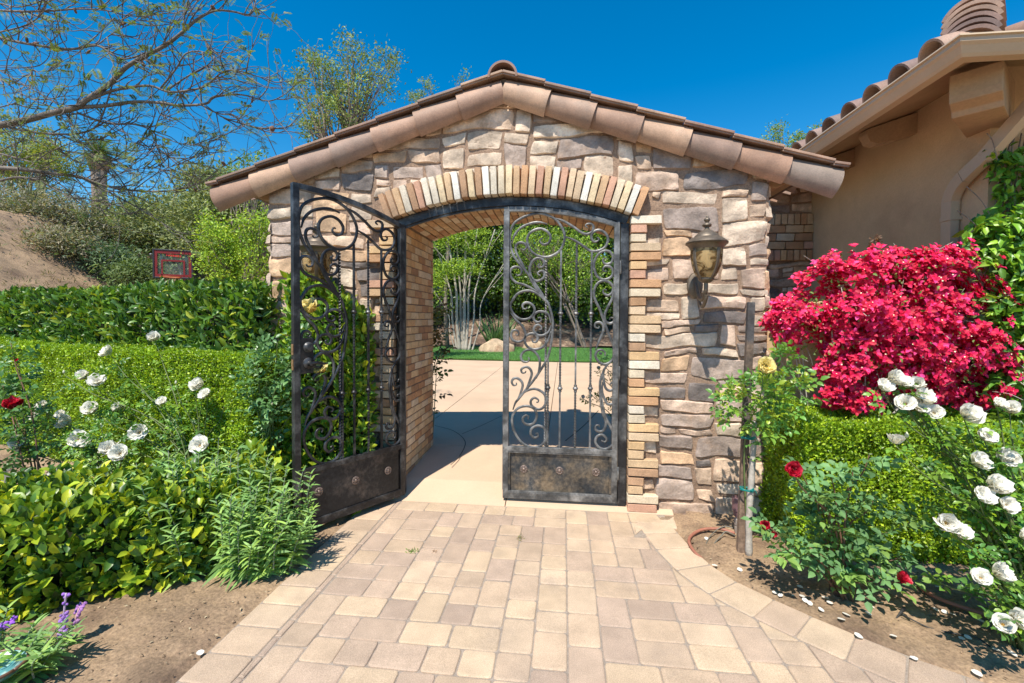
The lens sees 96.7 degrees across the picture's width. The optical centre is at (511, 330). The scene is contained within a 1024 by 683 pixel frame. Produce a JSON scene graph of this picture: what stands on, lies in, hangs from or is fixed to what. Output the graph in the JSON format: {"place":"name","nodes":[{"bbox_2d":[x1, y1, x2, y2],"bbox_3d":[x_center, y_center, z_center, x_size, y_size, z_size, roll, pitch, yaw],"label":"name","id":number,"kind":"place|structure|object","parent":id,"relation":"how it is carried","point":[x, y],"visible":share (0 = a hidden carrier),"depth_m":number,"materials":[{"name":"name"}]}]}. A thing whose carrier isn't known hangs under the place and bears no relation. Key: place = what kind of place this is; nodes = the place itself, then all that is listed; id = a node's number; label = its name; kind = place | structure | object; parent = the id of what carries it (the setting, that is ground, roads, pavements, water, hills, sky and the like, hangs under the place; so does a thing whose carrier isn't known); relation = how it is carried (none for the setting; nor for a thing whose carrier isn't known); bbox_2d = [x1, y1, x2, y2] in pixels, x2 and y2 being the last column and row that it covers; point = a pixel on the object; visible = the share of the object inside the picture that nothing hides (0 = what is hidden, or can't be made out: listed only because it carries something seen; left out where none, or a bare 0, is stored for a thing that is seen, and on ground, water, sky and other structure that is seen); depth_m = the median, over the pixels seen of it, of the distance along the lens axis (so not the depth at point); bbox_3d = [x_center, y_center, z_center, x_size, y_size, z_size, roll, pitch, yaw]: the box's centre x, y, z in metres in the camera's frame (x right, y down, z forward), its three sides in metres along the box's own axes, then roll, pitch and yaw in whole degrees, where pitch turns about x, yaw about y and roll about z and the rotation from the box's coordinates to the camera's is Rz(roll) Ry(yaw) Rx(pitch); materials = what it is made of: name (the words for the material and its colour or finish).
{"place":"outdoors","nodes":[
{"label":"outdoors","id":0,"kind":"place"},
{"bbox_2d":[406,359,611,481],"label":"driveway","id":1,"kind":"structure","parent":0,"point":[474,388],"depth_m":6.26,"materials":[{"name":"concrete"}]},
{"bbox_2d":[432,287,456,433],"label":"shrub","id":2,"kind":"object","parent":1,"relation":"on","point":[436,333],"visible":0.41,"depth_m":4.96,"materials":[{"name":"green plant"}]},
{"bbox_2d":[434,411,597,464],"bbox_3d":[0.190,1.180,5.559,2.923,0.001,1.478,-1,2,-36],"label":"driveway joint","id":3,"kind":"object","parent":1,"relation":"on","point":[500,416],"visible":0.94,"depth_m":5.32,"materials":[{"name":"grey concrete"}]},
{"bbox_2d":[0,210,1023,682],"bbox_3d":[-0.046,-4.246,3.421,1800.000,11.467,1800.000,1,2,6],"label":"ground","id":4,"kind":"structure","parent":0,"point":[176,646],"depth_m":2.28,"materials":[{"name":"soil"}]},
{"bbox_2d":[0,647,29,682],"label":"glazed bird bath","id":5,"kind":"object","parent":4,"relation":"on","point":[10,669],"visible":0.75,"depth_m":1.77,"materials":[{"name":"teal ceramic"}]},
{"bbox_2d":[0,335,64,482],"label":"red rose bush","id":6,"kind":"object","parent":4,"relation":"on","point":[12,402],"visible":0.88,"depth_m":3.19,"materials":[{"name":"green plant"}]},
{"bbox_2d":[17,142,58,198],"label":"palm tree","id":7,"kind":"object","parent":4,"relation":"on","point":[31,160],"visible":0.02,"depth_m":39.74,"materials":[{"name":"green plant"}]},
{"bbox_2d":[0,593,87,682],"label":"flowering sage","id":8,"kind":"object","parent":4,"relation":"on","point":[42,651],"visible":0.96,"depth_m":1.87,"materials":[{"name":"green plant"}]},
{"bbox_2d":[0,175,90,224],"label":"hillside shrub","id":9,"kind":"object","parent":4,"relation":"on","point":[2,202],"visible":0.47,"depth_m":13.34,"materials":[{"name":"green plant"}]},
{"bbox_2d":[0,164,94,211],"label":"hillside shrub","id":10,"kind":"object","parent":4,"relation":"on","point":[11,184],"visible":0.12,"depth_m":16.70,"materials":[{"name":"green plant"}]},
{"bbox_2d":[0,97,95,200],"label":"yellowish tree","id":11,"kind":"object","parent":4,"relation":"on","point":[58,164],"visible":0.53,"depth_m":16.97,"materials":[{"name":"green plant"}]},
{"bbox_2d":[0,180,106,230],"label":"hillside shrub","id":12,"kind":"object","parent":4,"relation":"on","point":[66,208],"visible":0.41,"depth_m":13.74,"materials":[{"name":"green plant"}]},
{"bbox_2d":[0,214,118,265],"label":"hillside shrub","id":13,"kind":"object","parent":4,"relation":"on","point":[55,240],"visible":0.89,"depth_m":12.29,"materials":[{"name":"green plant"}]},
{"bbox_2d":[0,392,151,476],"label":"white rose bush","id":14,"kind":"object","parent":4,"relation":"on","point":[84,444],"visible":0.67,"depth_m":3.26,"materials":[{"name":"green plant"}]},
{"bbox_2d":[15,187,141,243],"bbox_3d":[-13.687,-3.319,14.563,2.897,2.278,2.958,-1,2,-44],"label":"hillside shrub","id":15,"kind":"object","parent":4,"relation":"on","point":[104,228],"visible":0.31,"depth_m":14.37,"materials":[{"name":"green plant"}]},
{"bbox_2d":[41,227,150,285],"bbox_3d":[-11.397,-2.001,12.938,2.158,1.782,2.322,1,2,6],"label":"hillside shrub","id":16,"kind":"object","parent":4,"relation":"on","point":[118,253],"visible":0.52,"depth_m":12.68,"materials":[{"name":"green plant"}]},
{"bbox_2d":[62,133,132,212],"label":"palm tree","id":17,"kind":"object","parent":4,"relation":"on","point":[102,170],"visible":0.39,"depth_m":33.70,"materials":[{"name":"green plant"}]},
{"bbox_2d":[0,205,195,287],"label":"dry weeds","id":18,"kind":"object","parent":4,"relation":"on","point":[13,211],"visible":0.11,"depth_m":12.07,"materials":[{"name":"brown plant"}]},
{"bbox_2d":[60,197,156,251],"bbox_3d":[-13.424,-3.192,15.173,2.589,2.235,2.728,-1,2,-34],"label":"hillside shrub","id":19,"kind":"object","parent":4,"relation":"on","point":[124,237],"visible":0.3,"depth_m":14.93,"materials":[{"name":"green plant"}]},
{"bbox_2d":[64,181,172,228],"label":"backdrop tree","id":20,"kind":"object","parent":4,"relation":"on","point":[117,200],"visible":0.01,"depth_m":18.04,"materials":[{"name":"green plant"}]},
{"bbox_2d":[84,248,189,286],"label":"hillside shrub","id":21,"kind":"object","parent":4,"relation":"on","point":[132,272],"visible":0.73,"depth_m":12.13,"materials":[{"name":"green plant"}]},
{"bbox_2d":[0,276,283,456],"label":"laurel hedge","id":22,"kind":"object","parent":4,"relation":"on","point":[175,314],"visible":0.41,"depth_m":4.10,"materials":[{"name":"green plant"}]},
{"bbox_2d":[73,170,213,277],"bbox_3d":[-12.346,-3.615,16.774,6.970,4.576,6.361,1,2,6],"label":"backdrop tree","id":23,"kind":"object","parent":4,"relation":"on","point":[140,202],"visible":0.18,"depth_m":15.75,"materials":[{"name":"green plant"}]},
{"bbox_2d":[0,437,289,622],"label":"laurel hedge","id":24,"kind":"object","parent":4,"relation":"on","point":[53,535],"visible":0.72,"depth_m":2.37,"materials":[{"name":"green plant"}]},
{"bbox_2d":[0,335,289,500],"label":"boxwood hedge","id":25,"kind":"object","parent":4,"relation":"on","point":[70,358],"visible":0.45,"depth_m":3.79,"materials":[{"name":"green plant"}]},
{"bbox_2d":[61,331,231,463],"bbox_3d":[-2.715,0.694,3.482,1.701,1.365,0.577,1,2,20],"label":"white rose bush","id":26,"kind":"object","parent":4,"relation":"on","point":[198,442],"visible":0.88,"depth_m":3.51,"materials":[{"name":"green plant"}]},
{"bbox_2d":[125,226,174,259],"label":"hillside shrub","id":27,"kind":"object","parent":4,"relation":"on","point":[138,238],"visible":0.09,"depth_m":15.90,"materials":[{"name":"green plant"}]},
{"bbox_2d":[150,249,193,281],"bbox_3d":[-9.100,-0.545,12.163,0.894,3.166,1.391,-1,2,-44],"label":"basketball hoop","id":28,"kind":"object","parent":4,"relation":"on","point":[183,275],"visible":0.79,"depth_m":11.99,"materials":[{"name":"red plastic"}]},
{"bbox_2d":[0,0,352,274],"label":"bare tree","id":29,"kind":"object","parent":4,"relation":"on","point":[10,123],"visible":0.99,"depth_m":5.68,"materials":[{"name":"brown plant"}]},
{"bbox_2d":[92,133,269,303],"bbox_3d":[-8.465,-2.076,14.095,5.686,6.286,5.924,1,2,6],"label":"backdrop tree","id":30,"kind":"object","parent":4,"relation":"on","point":[187,213],"visible":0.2,"depth_m":12.83,"materials":[{"name":"green plant"}]},
{"bbox_2d":[196,650,203,654],"bbox_3d":[-1.345,1.389,1.962,0.028,0.008,0.028,0,2,4],"label":"fallen petal","id":31,"kind":"object","parent":4,"relation":"on","point":[199,652],"visible":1,"depth_m":1.96,"materials":[{"name":"white plant"}]},
{"bbox_2d":[85,432,322,592],"bbox_3d":[-1.869,1.021,2.689,1.560,0.792,0.764,1,2,6],"label":"sage clump","id":32,"kind":"object","parent":4,"relation":"on","point":[250,558],"visible":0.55,"depth_m":2.54,"materials":[{"name":"green plant"}]},
{"bbox_2d":[151,150,261,202],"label":"backdrop tree","id":33,"kind":"object","parent":4,"relation":"on","point":[190,170],"visible":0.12,"depth_m":22.88,"materials":[{"name":"green plant"}]},
{"bbox_2d":[180,201,269,305],"bbox_3d":[-5.687,-0.746,9.524,2.462,3.901,1.917,1,2,6],"label":"bright tree","id":34,"kind":"object","parent":4,"relation":"on","point":[229,253],"visible":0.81,"depth_m":9.24,"materials":[{"name":"green plant"}]},
{"bbox_2d":[212,147,270,279],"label":"slender tree","id":35,"kind":"object","parent":4,"relation":"on","point":[253,208],"visible":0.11,"depth_m":10.94,"materials":[{"name":"green plant"}]},
{"bbox_2d":[228,296,330,466],"bbox_3d":[-1.601,0.576,3.227,0.741,1.622,0.457,1,2,6],"label":"yellow rose bush","id":36,"kind":"object","parent":4,"relation":"on","point":[267,409],"visible":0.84,"depth_m":3.20,"materials":[{"name":"green plant"}]},
{"bbox_2d":[275,270,379,515],"bbox_3d":[-1.395,0.455,3.487,0.762,1.870,0.466,0,2,-6],"label":"laurel shrub","id":37,"kind":"object","parent":4,"relation":"on","point":[316,449],"visible":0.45,"depth_m":3.39,"materials":[{"name":"green plant"}]},
{"bbox_2d":[272,24,411,142],"bbox_3d":[-4.552,-3.387,11.962,3.503,9.056,2.410,1,2,6],"label":"airy tree","id":38,"kind":"object","parent":4,"relation":"on","point":[331,100],"visible":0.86,"depth_m":11.83,"materials":[{"name":"green plant"}]},
{"bbox_2d":[479,338,514,351],"bbox_3d":[-0.603,0.656,17.604,1.430,0.680,0.885,1,2,6],"label":"boulder","id":39,"kind":"object","parent":4,"relation":"on","point":[493,345],"visible":0.47,"depth_m":17.38,"materials":[{"name":"beige stone"}]},
{"bbox_2d":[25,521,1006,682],"bbox_3d":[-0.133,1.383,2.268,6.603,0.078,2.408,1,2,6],"label":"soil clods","id":40,"kind":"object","parent":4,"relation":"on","point":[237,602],"visible":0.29,"depth_m":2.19,"materials":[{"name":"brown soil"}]},
{"bbox_2d":[23,522,1008,682],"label":"leaf litter","id":41,"kind":"object","parent":4,"relation":"on","point":[339,522],"visible":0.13,"depth_m":2.27,"materials":[{"name":"brown plant"}]},
{"bbox_2d":[433,282,612,346],"bbox_3d":[8.261,-2.000,28.004,29.000,5.195,17.400,1,2,6],"label":"mulch bed","id":42,"kind":"object","parent":4,"relation":"on","point":[568,335],"visible":0.08,"depth_m":22.56,"materials":[{"name":"brown soil"}]},
{"bbox_2d":[433,237,462,327],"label":"evergreen tree","id":43,"kind":"object","parent":42,"relation":"on","point":[435,257],"visible":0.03,"depth_m":23.40,"materials":[{"name":"green plant"}]},
{"bbox_2d":[433,225,501,319],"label":"evergreen tree","id":44,"kind":"object","parent":42,"relation":"on","point":[472,285],"visible":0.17,"depth_m":24.23,"materials":[{"name":"green plant"}]},
{"bbox_2d":[455,223,543,318],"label":"evergreen tree","id":45,"kind":"object","parent":42,"relation":"on","point":[492,298],"visible":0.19,"depth_m":24.98,"materials":[{"name":"green plant"}]},
{"bbox_2d":[485,223,600,328],"bbox_3d":[1.783,-3.847,23.945,7.015,9.327,5.685,-1,2,-30],"label":"evergreen tree","id":46,"kind":"object","parent":42,"relation":"on","point":[534,299],"visible":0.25,"depth_m":23.46,"materials":[{"name":"green plant"}]},
{"bbox_2d":[486,224,612,347],"bbox_3d":[1.782,-2.016,20.218,6.100,6.011,4.790,0,2,-15],"label":"flowering shrub tree","id":47,"kind":"object","parent":42,"relation":"on","point":[553,264],"visible":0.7,"depth_m":19.94,"materials":[{"name":"green plant"}]},
{"bbox_2d":[533,225,613,327],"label":"evergreen tree","id":48,"kind":"object","parent":42,"relation":"on","point":[602,300],"visible":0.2,"depth_m":22.07,"materials":[{"name":"green plant"}]},
{"bbox_2d":[205,60,850,515],"bbox_3d":[0.003,-0.288,4.170,4.854,3.477,1.500,1,2,6],"label":"stone gatehouse","id":49,"kind":"object","parent":4,"relation":"on","point":[487,150],"visible":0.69,"depth_m":3.44,"materials":[{"name":"stone"}]},
{"bbox_2d":[300,222,337,300],"bbox_3d":[-1.451,-0.492,3.464,0.272,0.630,0.401,1,2,6],"label":"wall lantern","id":50,"kind":"object","parent":49,"relation":"attached to","point":[319,246],"depth_m":3.33,"materials":[{"name":"brown metal"}]},
{"bbox_2d":[290,182,404,525],"bbox_3d":[-1.121,0.182,3.282,0.099,2.280,0.903,2,2,38],"label":"gate leaf","id":51,"kind":"object","parent":49,"relation":"attached to","point":[351,484],"visible":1,"depth_m":3.21,"materials":[{"name":"metal"}]},
{"bbox_2d":[502,206,621,503],"bbox_3d":[0.377,0.193,3.530,0.906,2.295,0.061,1,2,7],"label":"gate leaf","id":52,"kind":"object","parent":49,"relation":"attached to","point":[559,473],"visible":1,"depth_m":3.53,"materials":[{"name":"metal"}]},
{"bbox_2d":[685,215,728,307],"bbox_3d":[1.325,-0.467,3.149,0.272,0.630,0.401,1,2,6],"label":"wall lantern","id":53,"kind":"object","parent":49,"relation":"attached to","point":[706,245],"depth_m":3.03,"materials":[{"name":"brown metal"}]},
{"bbox_2d":[387,478,673,515],"bbox_3d":[-0.018,1.359,3.669,2.500,0.171,0.264,1,2,6],"label":"threshold","id":54,"kind":"object","parent":4,"relation":"on","point":[481,493],"visible":0.33,"depth_m":3.64,"materials":[{"name":"concrete"}]},
{"bbox_2d":[522,341,544,348],"bbox_3d":[0.910,0.668,19.514,1.079,0.484,0.700,1,2,6],"label":"boulder","id":55,"kind":"object","parent":4,"relation":"on","point":[538,344],"visible":0.34,"depth_m":19.27,"materials":[{"name":"beige stone"}]},
{"bbox_2d":[176,501,983,682],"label":"paver path","id":56,"kind":"structure","parent":4,"relation":"on","point":[586,665],"depth_m":2.23,"materials":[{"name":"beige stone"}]},
{"bbox_2d":[687,527,734,558],"bbox_3d":[1.273,1.377,2.988,0.439,0.065,0.190,-1,2,-39],"label":"hose","id":57,"kind":"object","parent":4,"relation":"on","point":[691,535],"visible":0.92,"depth_m":3.06,"materials":[{"name":"rubber"}]},
{"bbox_2d":[706,526,732,543],"bbox_3d":[1.351,1.359,3.026,0.277,0.068,0.066,0,2,-28],"label":"drip line","id":58,"kind":"object","parent":4,"relation":"on","point":[715,531],"visible":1,"depth_m":3.06,"materials":[{"name":"plastic"}]},
{"bbox_2d":[714,531,735,543],"bbox_3d":[1.388,1.365,2.998,0.191,0.058,0.045,0,2,-20],"label":"drip line","id":59,"kind":"object","parent":4,"relation":"on","point":[722,534],"visible":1,"depth_m":3.01,"materials":[{"name":"plastic"}]},
{"bbox_2d":[732,495,737,533],"bbox_3d":[1.543,1.263,3.111,0.076,0.250,0.075,1,2,6],"label":"irrigation riser","id":60,"kind":"object","parent":4,"relation":"on","point":[735,504],"visible":0.38,"depth_m":3.10,"materials":[{"name":"grey plastic"}]},
{"bbox_2d":[736,302,754,552],"bbox_3d":[1.478,0.633,2.882,0.141,1.624,0.053,-1,2,-41],"label":"wooden stake","id":61,"kind":"object","parent":4,"relation":"on","point":[748,363],"visible":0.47,"depth_m":2.87,"materials":[{"name":"grey wood"}]},
{"bbox_2d":[706,335,829,555],"bbox_3d":[1.549,0.723,2.820,0.663,1.387,0.548,1,2,6],"label":"yellow rose standard","id":62,"kind":"object","parent":4,"relation":"on","point":[767,366],"visible":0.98,"depth_m":2.76,"materials":[{"name":"green plant"}]},
{"bbox_2d":[758,117,822,147],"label":"roofline tree","id":63,"kind":"object","parent":4,"relation":"on","point":[797,136],"visible":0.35,"depth_m":13.85,"materials":[{"name":"green plant"}]},
{"bbox_2d":[740,455,934,613],"bbox_3d":[1.687,1.029,2.368,0.879,0.807,0.461,1,2,6],"label":"red rose bush","id":64,"kind":"object","parent":4,"relation":"on","point":[844,574],"visible":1,"depth_m":2.33,"materials":[{"name":"green plant"}]},
{"bbox_2d":[762,301,958,509],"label":"courtyard wall","id":65,"kind":"structure","parent":4,"relation":"on","point":[810,394],"depth_m":3.38,"materials":[{"name":"paint"}]},
{"bbox_2d":[755,234,1023,418],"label":"bougainvillea","id":66,"kind":"object","parent":4,"relation":"on","point":[875,338],"visible":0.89,"depth_m":2.89,"materials":[{"name":"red plant"}]},
{"bbox_2d":[758,400,1023,565],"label":"boxwood hedge","id":67,"kind":"object","parent":4,"relation":"on","point":[837,436],"visible":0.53,"depth_m":2.78,"materials":[{"name":"green plant"}]},
{"bbox_2d":[766,0,1023,410],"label":"house","id":68,"kind":"structure","parent":4,"relation":"on","point":[910,141],"depth_m":3.47,"materials":[{"name":"paint"}]},
{"bbox_2d":[951,133,1023,419],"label":"climbing vine","id":69,"kind":"object","parent":68,"relation":"attached to","point":[1008,229],"visible":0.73,"depth_m":2.86,"materials":[{"name":"green plant"}]},
{"bbox_2d":[896,606,905,617],"bbox_3d":[1.908,1.386,2.237,0.054,0.059,0.021,0,2,2],"label":"drip emitter","id":70,"kind":"object","parent":4,"relation":"on","point":[902,609],"visible":1,"depth_m":2.23,"materials":[{"name":"black plastic"}]},
{"bbox_2d":[862,369,1023,652],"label":"white rose bush","id":71,"kind":"object","parent":4,"relation":"on","point":[1002,568],"visible":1,"depth_m":2.06,"materials":[{"name":"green plant"}]},
{"bbox_2d":[902,614,990,646],"bbox_3d":[2.034,1.402,2.140,0.309,0.037,0.044,1,2,36],"label":"drip line","id":72,"kind":"object","parent":4,"relation":"on","point":[947,631],"visible":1,"depth_m":2.12,"materials":[{"name":"black plastic"}]},
{"bbox_2d":[916,586,991,618],"bbox_3d":[2.344,1.407,2.298,0.116,0.034,0.467,-1,2,-42],"label":"hose","id":73,"kind":"object","parent":4,"relation":"on","point":[972,610],"visible":0.66,"depth_m":2.32,"materials":[{"name":"brown rubber"}]},
{"bbox_2d":[971,669,982,676],"bbox_3d":[1.918,1.412,1.878,0.034,0.005,0.034,1,2,37],"label":"fallen petal","id":74,"kind":"object","parent":4,"relation":"on","point":[976,672],"visible":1,"depth_m":1.88,"materials":[{"name":"white plant"}]},
{"bbox_2d":[0,0,1023,256],"label":"sky","id":75,"kind":"structure","parent":0,"point":[740,66],"materials":[{"name":"blue"}]},
{"bbox_2d":[433,345,611,362],"bbox_3d":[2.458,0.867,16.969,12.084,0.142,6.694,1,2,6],"label":"grass","id":76,"kind":"structure","parent":0,"point":[488,355],"depth_m":15.79,"materials":[{"name":"green plant"}]},
{"bbox_2d":[404,66,471,346],"bbox_3d":[-3.030,-5.326,20.090,3.429,12.535,1.276,0,2,0],"label":"roofline tree","id":77,"kind":"object","parent":76,"relation":"on","point":[412,96],"visible":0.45,"depth_m":19.91,"materials":[{"name":"green plant"}]},
{"bbox_2d":[433,227,538,349],"bbox_3d":[-1.953,-1.694,17.870,5.957,5.211,2.199,1,2,6],"label":"multi trunk tree","id":78,"kind":"object","parent":76,"relation":"on","point":[461,341],"visible":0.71,"depth_m":18.18,"materials":[{"name":"green plant"}]},
{"bbox_2d":[473,313,516,341],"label":"flax plant","id":79,"kind":"object","parent":76,"relation":"on","point":[494,334],"visible":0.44,"depth_m":18.40,"materials":[{"name":"green plant"}]},
{"bbox_2d":[580,339,612,416],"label":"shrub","id":80,"kind":"object","parent":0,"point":[595,393],"visible":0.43,"depth_m":5.03,"materials":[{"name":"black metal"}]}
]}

